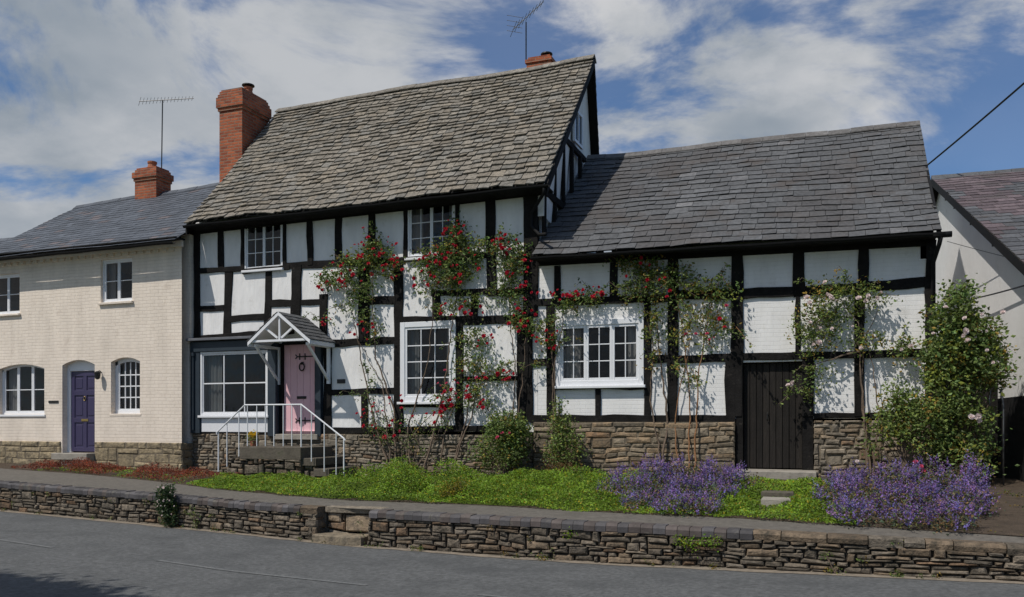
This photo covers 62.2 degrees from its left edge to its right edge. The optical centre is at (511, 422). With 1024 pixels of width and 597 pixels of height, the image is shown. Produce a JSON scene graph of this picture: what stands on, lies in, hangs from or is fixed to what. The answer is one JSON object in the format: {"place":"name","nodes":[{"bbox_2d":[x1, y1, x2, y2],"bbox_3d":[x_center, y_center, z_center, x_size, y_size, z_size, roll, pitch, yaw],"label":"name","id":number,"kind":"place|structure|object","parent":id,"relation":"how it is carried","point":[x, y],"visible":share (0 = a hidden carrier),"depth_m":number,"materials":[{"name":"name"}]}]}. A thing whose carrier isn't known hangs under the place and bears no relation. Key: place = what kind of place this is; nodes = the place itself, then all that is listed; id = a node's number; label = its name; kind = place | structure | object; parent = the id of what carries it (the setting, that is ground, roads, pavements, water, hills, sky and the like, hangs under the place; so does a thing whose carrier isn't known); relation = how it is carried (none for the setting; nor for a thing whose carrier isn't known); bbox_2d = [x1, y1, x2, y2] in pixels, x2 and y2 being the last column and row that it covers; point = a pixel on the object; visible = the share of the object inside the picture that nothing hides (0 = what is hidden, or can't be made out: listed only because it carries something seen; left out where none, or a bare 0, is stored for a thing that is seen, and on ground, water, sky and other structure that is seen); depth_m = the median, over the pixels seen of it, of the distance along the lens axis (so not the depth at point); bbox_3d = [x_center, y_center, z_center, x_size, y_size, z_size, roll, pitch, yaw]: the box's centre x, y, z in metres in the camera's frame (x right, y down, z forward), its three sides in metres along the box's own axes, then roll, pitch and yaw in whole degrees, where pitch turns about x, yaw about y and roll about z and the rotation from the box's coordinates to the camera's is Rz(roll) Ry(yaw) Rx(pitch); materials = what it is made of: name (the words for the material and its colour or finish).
{"place":"outdoors","nodes":[
{"label":"outdoors","id":0,"kind":"place"},
{"bbox_2d":[0,511,1023,596],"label":"road","id":1,"kind":"structure","parent":0,"point":[85,558],"depth_m":10.10,"materials":[{"name":"grey asphalt"}]},
{"bbox_2d":[0,539,52,547],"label":"road marking","id":2,"kind":"object","parent":1,"relation":"on","point":[27,543],"visible":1,"depth_m":12.09,"materials":[{"name":"paint"}]},
{"bbox_2d":[0,480,330,540],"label":"retaining wall","id":3,"kind":"structure","parent":1,"relation":"on","point":[284,520],"depth_m":14.25,"materials":[{"name":"stone"}]},
{"bbox_2d":[151,481,181,527],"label":"wall plant","id":4,"kind":"object","parent":3,"relation":"attached to","point":[165,499],"depth_m":14.02,"materials":[{"name":"green plant"}]},
{"bbox_2d":[186,505,200,527],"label":"wall plant","id":5,"kind":"object","parent":3,"relation":"attached to","point":[195,523],"depth_m":13.86,"materials":[{"name":"green plant"}]},
{"bbox_2d":[155,560,367,585],"bbox_3d":[-3.125,1.808,10.272,3.343,0.042,0.070,0,0,26],"label":"road marking","id":6,"kind":"object","parent":1,"relation":"on","point":[262,573],"visible":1,"depth_m":10.21,"materials":[{"name":"paint"}]},
{"bbox_2d":[312,505,387,545],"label":"wall steps","id":7,"kind":"structure","parent":1,"relation":"on","point":[344,523],"depth_m":12.92,"materials":[{"name":"stone"}]},
{"bbox_2d":[478,594,507,596],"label":"road marking","id":8,"kind":"object","parent":1,"relation":"on","point":[491,595],"visible":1,"depth_m":8.95,"materials":[{"name":"paint"}]},
{"bbox_2d":[0,510,1023,583],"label":"gutter","id":9,"kind":"object","parent":1,"relation":"on","point":[745,569],"visible":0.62,"depth_m":10.95,"materials":[{"name":"grey concrete"}]},
{"bbox_2d":[367,509,1023,580],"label":"retaining wall","id":10,"kind":"structure","parent":1,"relation":"on","point":[616,542],"depth_m":10.52,"materials":[{"name":"stone"}]},
{"bbox_2d":[672,533,722,557],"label":"wall plant","id":11,"kind":"object","parent":10,"relation":"attached to","point":[699,541],"depth_m":10.40,"materials":[{"name":"green plant"}]},
{"bbox_2d":[819,549,846,574],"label":"wall plant","id":12,"kind":"object","parent":10,"relation":"attached to","point":[827,558],"depth_m":9.78,"materials":[{"name":"green plant"}]},
{"bbox_2d":[0,468,1023,542],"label":"pavement","id":13,"kind":"structure","parent":0,"point":[72,479],"depth_m":12.43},
{"bbox_2d":[0,463,1023,535],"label":"soil","id":14,"kind":"structure","parent":0,"point":[1009,520],"depth_m":11.56,"materials":[{"name":"brown soil"}]},
{"bbox_2d":[0,237,12,242],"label":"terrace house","id":15,"kind":"structure","parent":14,"relation":"on","point":[3,240],"depth_m":25.46,"materials":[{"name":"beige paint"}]},
{"bbox_2d":[0,161,218,469],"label":"brick house","id":16,"kind":"structure","parent":14,"relation":"on","point":[96,315],"depth_m":20.50,"materials":[{"name":"beige brick"}]},
{"bbox_2d":[0,274,20,316],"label":"window","id":17,"kind":"structure","parent":16,"relation":"in","point":[10,283],"depth_m":21.46,"materials":[{"name":"white paint"}]},
{"bbox_2d":[0,365,45,416],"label":"window","id":18,"kind":"structure","parent":16,"relation":"in","point":[22,385],"depth_m":21.37,"materials":[{"name":"white paint"}]},
{"bbox_2d":[71,371,94,451],"bbox_3d":[-10.405,-0.265,20.701,0.886,1.957,0.079,0,0,21],"label":"door","id":19,"kind":"structure","parent":16,"relation":"in","point":[83,382],"depth_m":20.70,"materials":[{"name":"purple paint"}]},
{"bbox_2d":[98,258,133,304],"bbox_3d":[-9.362,-3.340,20.146,1.055,1.086,0.210,0,0,21],"label":"window","id":20,"kind":"structure","parent":16,"relation":"in","point":[117,273],"depth_m":20.18,"materials":[{"name":"white paint"}]},
{"bbox_2d":[110,358,140,415],"bbox_3d":[-9.082,-0.838,20.104,0.967,1.383,0.230,0,0,21],"label":"window","id":21,"kind":"structure","parent":16,"relation":"in","point":[127,370],"depth_m":20.18,"materials":[{"name":"white paint"}]},
{"bbox_2d":[138,96,193,167],"bbox_3d":[-9.689,-7.851,23.822,1.523,2.585,0.164,0,0,-3],"label":"television aerial","id":22,"kind":"object","parent":16,"relation":"attached to","point":[162,117],"visible":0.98,"depth_m":23.78,"materials":[{"name":"metal"}]},
{"bbox_2d":[11,456,239,482],"bbox_3d":[-8.590,0.968,18.256,5.818,0.387,2.158,0,0,21],"label":"sedum","id":23,"kind":"object","parent":14,"relation":"on","point":[78,463],"visible":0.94,"depth_m":18.20,"materials":[{"name":"red plant"}]},
{"bbox_2d":[37,466,223,483],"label":"ground cover","id":24,"kind":"object","parent":14,"relation":"on","point":[63,469],"visible":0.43,"depth_m":18.27,"materials":[{"name":"red plant"}]},
{"bbox_2d":[227,445,355,478],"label":"front steps","id":25,"kind":"structure","parent":14,"relation":"on","point":[274,459],"depth_m":17.56,"materials":[{"name":"stone"}]},
{"bbox_2d":[245,429,259,445],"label":"potted plant","id":26,"kind":"object","parent":25,"relation":"on","point":[251,434],"visible":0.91,"depth_m":18.22,"materials":[{"name":"yellow plant"}]},
{"bbox_2d":[216,404,345,476],"bbox_3d":[-4.790,0.419,17.430,3.168,1.591,0.052,0,0,21],"label":"handrail","id":27,"kind":"object","parent":25,"relation":"on","point":[265,405],"visible":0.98,"depth_m":17.39,"materials":[{"name":"white metal"}]},
{"bbox_2d":[302,220,407,468],"bbox_3d":[-3.327,-1.558,18.071,2.562,5.491,0.589,0,0,21],"label":"climbing rose","id":28,"kind":"object","parent":14,"relation":"on","point":[365,257],"visible":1,"depth_m":17.91,"materials":[{"name":"green plant"}]},
{"bbox_2d":[182,51,603,475],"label":"timber framed cottage","id":29,"kind":"structure","parent":14,"relation":"on","point":[295,198],"depth_m":18.50,"materials":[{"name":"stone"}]},
{"bbox_2d":[198,350,268,417],"bbox_3d":[-6.302,-0.857,19.228,1.953,1.514,0.140,0,0,21],"label":"window","id":30,"kind":"structure","parent":29,"relation":"in","point":[229,380],"depth_m":19.25,"materials":[{"name":"white paint"}]},
{"bbox_2d":[241,223,283,272],"bbox_3d":[-5.584,-3.950,19.071,1.121,1.139,0.160,0,0,21],"label":"window","id":31,"kind":"structure","parent":29,"relation":"in","point":[263,245],"depth_m":19.08,"materials":[{"name":"white paint"}]},
{"bbox_2d":[284,344,314,433],"bbox_3d":[-4.690,-0.730,18.797,0.853,1.988,0.094,0,0,21],"label":"door","id":32,"kind":"structure","parent":29,"relation":"in","point":[299,363],"depth_m":18.80,"materials":[{"name":"pink paint"}]},
{"bbox_2d":[397,320,457,404],"bbox_3d":[-1.744,-1.230,17.587,1.361,1.720,0.190,0,0,21],"label":"window","id":33,"kind":"structure","parent":29,"relation":"in","point":[414,336],"depth_m":17.61,"materials":[{"name":"white paint"}]},
{"bbox_2d":[404,204,454,260],"bbox_3d":[-1.672,-3.970,17.576,1.180,1.187,0.160,0,0,21],"label":"window","id":34,"kind":"structure","parent":29,"relation":"in","point":[426,224],"depth_m":17.64,"materials":[{"name":"white paint"}]},
{"bbox_2d":[507,1,543,59],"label":"television aerial","id":35,"kind":"object","parent":29,"relation":"attached to","point":[525,27],"visible":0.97,"depth_m":20.98,"materials":[{"name":"metal"}]},
{"bbox_2d":[573,111,582,149],"bbox_3d":[1.459,-6.507,18.772,0.050,0.750,0.650,0,0,21],"label":"window","id":36,"kind":"structure","parent":29,"relation":"in","point":[578,123],"depth_m":18.75,"materials":[{"name":"white paint"}]},
{"bbox_2d":[335,388,454,464],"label":"rambling rose","id":37,"kind":"object","parent":14,"relation":"on","point":[385,438],"visible":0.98,"depth_m":17.61,"materials":[{"name":"green plant"}]},
{"bbox_2d":[406,210,495,473],"bbox_3d":[-1.274,-1.551,17.250,1.971,5.466,0.592,0,0,21],"label":"climbing rose","id":38,"kind":"object","parent":14,"relation":"on","point":[451,277],"visible":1,"depth_m":17.19,"materials":[{"name":"green plant"}]},
{"bbox_2d":[434,475,471,496],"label":"yellow plant","id":39,"kind":"object","parent":14,"relation":"on","point":[454,486],"visible":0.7,"depth_m":13.61,"materials":[{"name":"green plant"}]},
{"bbox_2d":[423,319,524,474],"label":"rambling rose","id":40,"kind":"object","parent":14,"relation":"on","point":[497,373],"visible":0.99,"depth_m":17.04,"materials":[{"name":"green plant"}]},
{"bbox_2d":[463,405,539,476],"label":"shrub","id":41,"kind":"object","parent":14,"relation":"on","point":[506,431],"visible":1,"depth_m":16.26,"materials":[{"name":"green plant"}]},
{"bbox_2d":[1,479,1023,578],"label":"roadside weeds","id":42,"kind":"object","parent":14,"relation":"on","point":[714,567],"visible":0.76,"depth_m":11.39,"materials":[{"name":"green plant"}]},
{"bbox_2d":[478,222,566,470],"bbox_3d":[0.190,-1.433,16.654,1.887,5.076,0.702,0,0,21],"label":"climbing rose","id":43,"kind":"object","parent":14,"relation":"on","point":[503,289],"visible":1,"depth_m":16.71,"materials":[{"name":"green plant"}]},
{"bbox_2d":[187,456,858,524],"bbox_3d":[-0.498,0.956,14.482,11.805,0.688,4.541,0,0,21],"label":"ground cover","id":44,"kind":"object","parent":14,"relation":"on","point":[571,491],"visible":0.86,"depth_m":13.80,"materials":[{"name":"green plant"}]},
{"bbox_2d":[535,452,589,477],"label":"shrub","id":45,"kind":"object","parent":14,"relation":"on","point":[556,466],"visible":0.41,"depth_m":15.63,"materials":[{"name":"green plant"}]},
{"bbox_2d":[538,394,592,473],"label":"shrub","id":46,"kind":"object","parent":14,"relation":"on","point":[556,444],"visible":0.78,"depth_m":15.89,"materials":[{"name":"green plant"}]},
{"bbox_2d":[519,277,619,469],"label":"climbing rose","id":47,"kind":"object","parent":14,"relation":"on","point":[601,293],"visible":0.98,"depth_m":16.33,"materials":[{"name":"green plant"}]},
{"bbox_2d":[602,249,699,476],"bbox_3d":[2.579,-1.108,15.768,1.855,4.274,0.589,0,0,21],"label":"climbing rose","id":48,"kind":"object","parent":14,"relation":"on","point":[647,278],"visible":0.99,"depth_m":15.76,"materials":[{"name":"green plant"}]},
{"bbox_2d":[595,452,761,517],"bbox_3d":[2.407,0.947,12.875,2.549,0.956,3.108,0,0,21],"label":"catmint","id":49,"kind":"object","parent":14,"relation":"on","point":[698,484],"visible":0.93,"depth_m":12.60,"materials":[{"name":"purple plant"}]},
{"bbox_2d":[653,260,752,474],"bbox_3d":[3.500,-0.994,15.374,1.817,4.036,0.691,0,0,21],"label":"climbing rose","id":50,"kind":"object","parent":14,"relation":"on","point":[703,315],"visible":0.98,"depth_m":15.45,"materials":[{"name":"green plant"}]},
{"bbox_2d":[530,120,951,476],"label":"timber framed wing","id":51,"kind":"structure","parent":14,"relation":"on","point":[770,220],"depth_m":15.69,"materials":[{"name":"white paint"}]},
{"bbox_2d":[553,318,645,388],"bbox_3d":[1.673,-1.309,16.281,1.819,1.318,0.190,0,0,21],"label":"window","id":52,"kind":"structure","parent":51,"relation":"in","point":[608,356],"depth_m":16.27,"materials":[{"name":"white paint"}]},
{"bbox_2d":[744,363,801,468],"bbox_3d":[4.687,-0.119,15.250,1.010,1.886,0.103,0,0,21],"label":"door","id":53,"kind":"structure","parent":51,"relation":"in","point":[786,418],"depth_m":15.25,"materials":[{"name":"wood"}]},
{"bbox_2d":[936,369,997,477],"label":"alley gate","id":54,"kind":"structure","parent":51,"relation":"attached to","point":[993,405],"depth_m":14.73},
{"bbox_2d":[734,469,816,479],"bbox_3d":[4.611,1.044,14.896,1.392,0.400,0.733,0,0,21],"label":"door step","id":55,"kind":"object","parent":14,"relation":"on","point":[780,474],"depth_m":14.54,"materials":[{"name":"stone"}]},
{"bbox_2d":[761,497,790,506],"bbox_3d":[3.770,1.181,12.092,0.400,0.200,0.384,0,0,21],"label":"stepping stone","id":56,"kind":"object","parent":14,"relation":"on","point":[768,501],"visible":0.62,"depth_m":11.97,"materials":[{"name":"grey stone"}]},
{"bbox_2d":[761,490,793,497],"bbox_3d":[3.983,1.132,12.702,0.463,0.200,0.362,0,0,21],"label":"stepping stone","id":57,"kind":"object","parent":14,"relation":"on","point":[774,493],"visible":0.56,"depth_m":12.57,"materials":[{"name":"grey stone"}]},
{"bbox_2d":[776,266,928,475],"bbox_3d":[5.783,-0.844,14.489,2.515,3.656,0.584,0,0,21],"label":"climbing rose","id":58,"kind":"object","parent":14,"relation":"on","point":[831,294],"visible":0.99,"depth_m":14.52,"materials":[{"name":"green plant"}]},
{"bbox_2d":[805,449,1004,534],"bbox_3d":[5.245,0.899,11.275,2.572,1.054,3.512,0,0,21],"label":"catmint","id":59,"kind":"object","parent":14,"relation":"on","point":[854,489],"visible":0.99,"depth_m":10.91,"materials":[{"name":"purple plant"}]},
{"bbox_2d":[913,460,925,474],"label":"pink flowers","id":60,"kind":"object","parent":14,"relation":"on","point":[920,465],"visible":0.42,"depth_m":12.87,"materials":[{"name":"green plant"}]},
{"bbox_2d":[850,364,1019,483],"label":"rose bush","id":61,"kind":"object","parent":14,"relation":"on","point":[915,408],"visible":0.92,"depth_m":13.38,"materials":[{"name":"green plant"}]},
{"bbox_2d":[906,273,1021,483],"bbox_3d":[7.159,-0.659,13.398,1.699,3.348,1.020,0,0,21],"label":"rose bush","id":62,"kind":"object","parent":14,"relation":"on","point":[958,347],"visible":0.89,"depth_m":13.25,"materials":[{"name":"green plant"}]},
{"bbox_2d":[931,168,1023,481],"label":"gabled house","id":63,"kind":"structure","parent":14,"relation":"on","point":[983,211],"depth_m":15.93,"materials":[{"name":"paint"}]},
{"bbox_2d":[947,241,1003,256],"bbox_3d":[8.231,-2.696,13.900,0.011,2.084,7.356,0,0,12],"label":"cable","id":64,"kind":"object","parent":63,"relation":"attached to","point":[976,249],"visible":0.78,"depth_m":15.77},
{"bbox_2d":[976,285,1023,298],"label":"cable","id":65,"kind":"object","parent":63,"relation":"attached to","point":[1001,291],"visible":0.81,"depth_m":14.35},
{"bbox_2d":[988,386,1003,484],"bbox_3d":[7.541,0.220,13.208,0.224,1.610,0.026,0,0,21],"label":"hooped rail","id":66,"kind":"object","parent":14,"relation":"on","point":[1003,424],"visible":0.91,"depth_m":13.16,"materials":[{"name":"metal"}]},
{"bbox_3d":[10.015,-2.879,10.600,0.285,9.859,0.300,0,0,21],"label":"telegraph pole","id":67,"kind":"object","parent":14,"relation":"on","visible":0},
{"bbox_2d":[928,82,1023,164],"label":"cable","id":68,"kind":"object","parent":67,"relation":"attached to","point":[985,116],"visible":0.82,"depth_m":18.75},
{"bbox_2d":[0,0,1023,251],"label":"sky","id":69,"kind":"structure","parent":0,"point":[75,74],"materials":[{"name":"blue"}]}
]}

